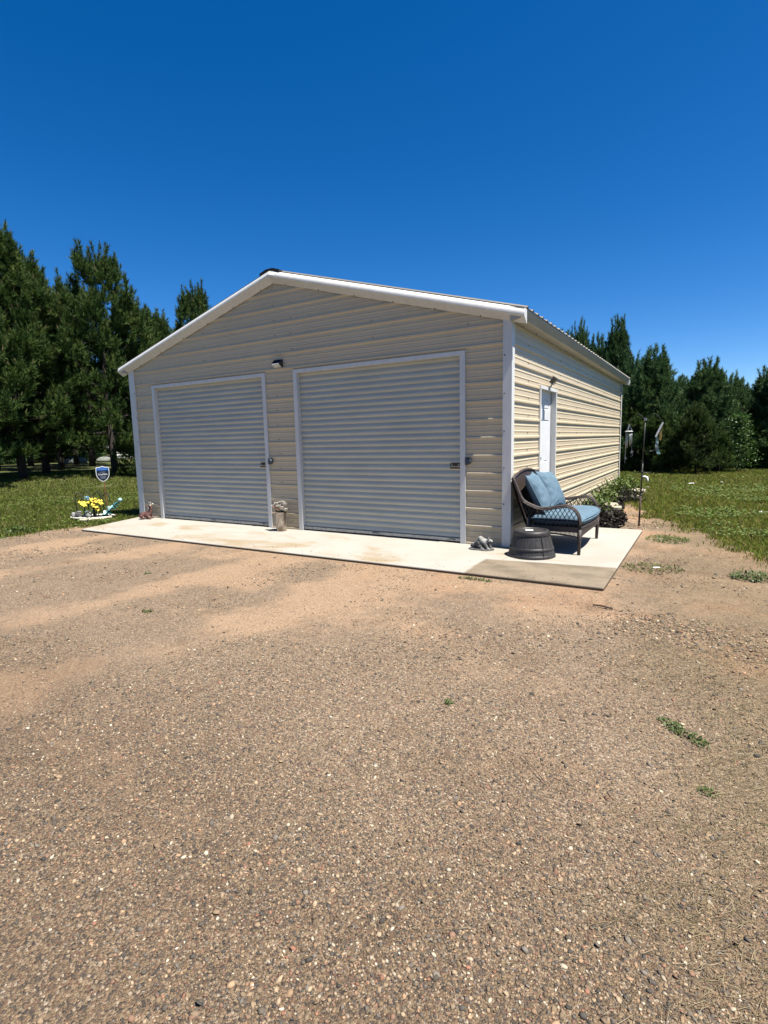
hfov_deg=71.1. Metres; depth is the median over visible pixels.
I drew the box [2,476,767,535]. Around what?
clover
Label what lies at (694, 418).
pine tree
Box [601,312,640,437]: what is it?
pine tree
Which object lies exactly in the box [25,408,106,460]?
pine tree
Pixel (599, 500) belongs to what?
leafy plant
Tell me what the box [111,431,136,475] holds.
pine tree
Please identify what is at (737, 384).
pine tree
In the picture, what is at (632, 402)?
pine tree
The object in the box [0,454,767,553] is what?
ground
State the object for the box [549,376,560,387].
flood light
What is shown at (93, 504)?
yellow flowers
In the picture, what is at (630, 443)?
wind chime
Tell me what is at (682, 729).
weed
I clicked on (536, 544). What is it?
half barrel
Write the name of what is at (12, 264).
pine tree
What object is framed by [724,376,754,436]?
pine tree
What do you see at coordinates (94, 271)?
pine tree
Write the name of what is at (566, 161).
sky
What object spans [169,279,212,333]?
pine tree
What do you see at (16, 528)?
weed
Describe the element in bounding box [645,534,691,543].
weed
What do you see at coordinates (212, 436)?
roll up door
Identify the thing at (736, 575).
weed
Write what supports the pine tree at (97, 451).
on the ground at (12, 468)
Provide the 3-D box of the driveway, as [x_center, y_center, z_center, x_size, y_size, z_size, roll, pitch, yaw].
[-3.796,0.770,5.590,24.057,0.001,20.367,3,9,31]
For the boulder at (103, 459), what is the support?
on the ground at (12, 468)
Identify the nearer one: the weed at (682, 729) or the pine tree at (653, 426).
the weed at (682, 729)
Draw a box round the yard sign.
[95,466,108,509]
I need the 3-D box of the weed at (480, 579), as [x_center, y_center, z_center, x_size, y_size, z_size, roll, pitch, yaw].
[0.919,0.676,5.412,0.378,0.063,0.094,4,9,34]
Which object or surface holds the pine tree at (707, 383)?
on the ground at (12, 468)
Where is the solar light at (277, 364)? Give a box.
[271,359,282,367]
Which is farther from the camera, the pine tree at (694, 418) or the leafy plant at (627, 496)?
the pine tree at (694, 418)
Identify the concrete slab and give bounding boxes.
[82,517,641,590]
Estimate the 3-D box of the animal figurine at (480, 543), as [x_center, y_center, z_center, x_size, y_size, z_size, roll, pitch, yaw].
[1.224,0.387,6.737,0.335,0.164,0.202,3,9,31]
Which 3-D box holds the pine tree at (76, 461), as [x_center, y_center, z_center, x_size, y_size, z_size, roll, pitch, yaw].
[-18.817,-7.727,32.431,5.180,9.694,4.653,-4,8,-16]
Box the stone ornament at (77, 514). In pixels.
[71,511,81,517]
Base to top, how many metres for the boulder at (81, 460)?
0.616 m
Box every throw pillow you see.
[525,471,551,513]
[535,471,565,505]
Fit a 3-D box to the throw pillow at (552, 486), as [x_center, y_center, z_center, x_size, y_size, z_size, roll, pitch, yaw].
[2.232,-0.305,7.186,0.286,0.518,0.564,5,10,39]
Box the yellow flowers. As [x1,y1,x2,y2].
[78,498,103,516]
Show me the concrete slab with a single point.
(600, 560)
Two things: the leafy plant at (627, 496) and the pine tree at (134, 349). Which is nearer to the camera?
the leafy plant at (627, 496)
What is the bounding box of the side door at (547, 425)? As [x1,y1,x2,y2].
[538,385,556,475]
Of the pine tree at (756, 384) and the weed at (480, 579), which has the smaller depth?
the weed at (480, 579)
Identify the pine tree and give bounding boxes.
[0,219,86,478]
[0,249,100,473]
[0,307,49,458]
[0,405,46,465]
[0,405,67,464]
[1,283,121,469]
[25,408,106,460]
[35,236,157,472]
[44,272,131,466]
[47,331,107,464]
[81,419,122,456]
[88,297,161,454]
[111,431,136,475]
[121,306,174,428]
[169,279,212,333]
[569,316,589,348]
[589,331,605,358]
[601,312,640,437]
[617,348,658,453]
[620,343,694,471]
[620,396,665,471]
[621,372,663,458]
[632,407,694,472]
[659,375,704,466]
[661,400,728,473]
[666,355,752,468]
[693,369,754,465]
[699,427,741,472]
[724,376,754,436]
[730,364,767,465]
[735,417,767,468]
[742,366,767,465]
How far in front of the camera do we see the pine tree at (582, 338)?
33.33 m
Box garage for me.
[118,268,629,546]
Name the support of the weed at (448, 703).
on the driveway
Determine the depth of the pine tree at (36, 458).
36.61 m
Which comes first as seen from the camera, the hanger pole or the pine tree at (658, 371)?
the hanger pole
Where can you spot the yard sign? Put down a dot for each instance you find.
(102, 473)
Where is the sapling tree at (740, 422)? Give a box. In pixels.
[720,412,763,470]
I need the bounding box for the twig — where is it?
[593,604,612,609]
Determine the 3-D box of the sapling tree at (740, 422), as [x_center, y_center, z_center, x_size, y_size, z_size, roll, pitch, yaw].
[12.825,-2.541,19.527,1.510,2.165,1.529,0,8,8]
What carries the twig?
on the driveway
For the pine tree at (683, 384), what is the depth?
22.96 m
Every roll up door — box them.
[151,373,272,526]
[292,350,471,543]
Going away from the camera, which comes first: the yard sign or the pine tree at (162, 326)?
the yard sign
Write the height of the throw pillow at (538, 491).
0.498 m
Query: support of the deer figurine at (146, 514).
on the concrete slab
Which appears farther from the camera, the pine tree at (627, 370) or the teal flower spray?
the pine tree at (627, 370)
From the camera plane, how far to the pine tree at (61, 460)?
25.34 m
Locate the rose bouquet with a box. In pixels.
[271,501,288,513]
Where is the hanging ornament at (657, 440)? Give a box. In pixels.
[655,422,663,453]
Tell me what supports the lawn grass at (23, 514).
on the ground at (12, 468)
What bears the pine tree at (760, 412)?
on the ground at (12, 468)
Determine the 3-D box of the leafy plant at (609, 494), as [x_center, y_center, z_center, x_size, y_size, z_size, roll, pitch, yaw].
[4.590,-0.406,11.126,0.606,0.509,0.878,3,9,31]
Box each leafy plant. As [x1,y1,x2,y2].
[575,488,623,512]
[581,500,634,521]
[590,480,621,502]
[603,472,639,494]
[611,482,647,501]
[613,470,645,487]
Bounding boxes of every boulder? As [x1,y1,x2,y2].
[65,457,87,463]
[96,457,109,461]
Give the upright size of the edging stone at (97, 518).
0.087 m
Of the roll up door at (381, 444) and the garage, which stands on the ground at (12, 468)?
the garage
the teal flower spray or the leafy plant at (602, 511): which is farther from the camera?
the teal flower spray
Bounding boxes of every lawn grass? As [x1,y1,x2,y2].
[0,469,139,539]
[619,466,767,569]
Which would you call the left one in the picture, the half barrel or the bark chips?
the half barrel
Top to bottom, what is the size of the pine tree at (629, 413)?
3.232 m
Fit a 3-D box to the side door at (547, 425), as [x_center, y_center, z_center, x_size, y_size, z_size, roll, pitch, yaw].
[2.456,-0.821,8.216,0.116,2.113,0.977,3,9,31]
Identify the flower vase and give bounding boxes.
[275,511,286,531]
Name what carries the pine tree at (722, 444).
on the ground at (12, 468)
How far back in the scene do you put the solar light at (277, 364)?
8.33 m
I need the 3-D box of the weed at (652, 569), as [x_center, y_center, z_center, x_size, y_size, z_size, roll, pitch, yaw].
[2.842,0.582,5.690,0.612,0.080,0.497,3,9,31]
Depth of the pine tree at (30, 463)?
31.53 m
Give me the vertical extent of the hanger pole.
1.782 m
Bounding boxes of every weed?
[0,524,37,533]
[444,697,453,704]
[458,575,492,581]
[621,562,683,573]
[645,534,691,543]
[657,716,710,747]
[696,785,720,798]
[729,568,767,582]
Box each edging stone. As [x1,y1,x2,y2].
[80,516,111,520]
[611,505,621,510]
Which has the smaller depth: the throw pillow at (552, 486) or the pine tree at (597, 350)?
the throw pillow at (552, 486)
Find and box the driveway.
[0,503,767,1023]
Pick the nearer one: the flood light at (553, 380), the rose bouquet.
the flood light at (553, 380)
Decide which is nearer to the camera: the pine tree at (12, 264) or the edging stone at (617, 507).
the edging stone at (617, 507)
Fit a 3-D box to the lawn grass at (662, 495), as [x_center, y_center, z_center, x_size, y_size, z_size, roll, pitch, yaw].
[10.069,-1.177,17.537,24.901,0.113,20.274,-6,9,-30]
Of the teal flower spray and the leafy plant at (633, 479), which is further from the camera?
the leafy plant at (633, 479)
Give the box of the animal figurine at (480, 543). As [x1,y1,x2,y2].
[468,536,493,550]
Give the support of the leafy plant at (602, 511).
on the planting bed
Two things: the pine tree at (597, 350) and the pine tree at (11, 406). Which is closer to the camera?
the pine tree at (11, 406)
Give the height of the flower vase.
0.305 m
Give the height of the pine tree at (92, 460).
9.902 m
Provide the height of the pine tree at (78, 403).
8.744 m
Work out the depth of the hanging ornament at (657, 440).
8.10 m
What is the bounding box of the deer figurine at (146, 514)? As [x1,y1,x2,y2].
[138,502,153,518]
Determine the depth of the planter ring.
10.69 m
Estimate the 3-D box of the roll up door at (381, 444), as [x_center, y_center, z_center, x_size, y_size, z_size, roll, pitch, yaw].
[-0.106,-0.882,7.694,2.916,2.488,0.158,3,9,31]
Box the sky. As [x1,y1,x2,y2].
[0,0,767,447]
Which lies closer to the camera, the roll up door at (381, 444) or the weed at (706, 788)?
the weed at (706, 788)
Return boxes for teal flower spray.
[103,498,121,515]
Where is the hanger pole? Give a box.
[628,413,662,525]
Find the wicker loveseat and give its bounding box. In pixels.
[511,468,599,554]
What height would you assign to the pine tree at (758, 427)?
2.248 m
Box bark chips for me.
[593,490,637,528]
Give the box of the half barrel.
[508,527,555,559]
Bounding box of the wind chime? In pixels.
[624,424,633,458]
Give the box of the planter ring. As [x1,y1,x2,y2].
[70,514,115,519]

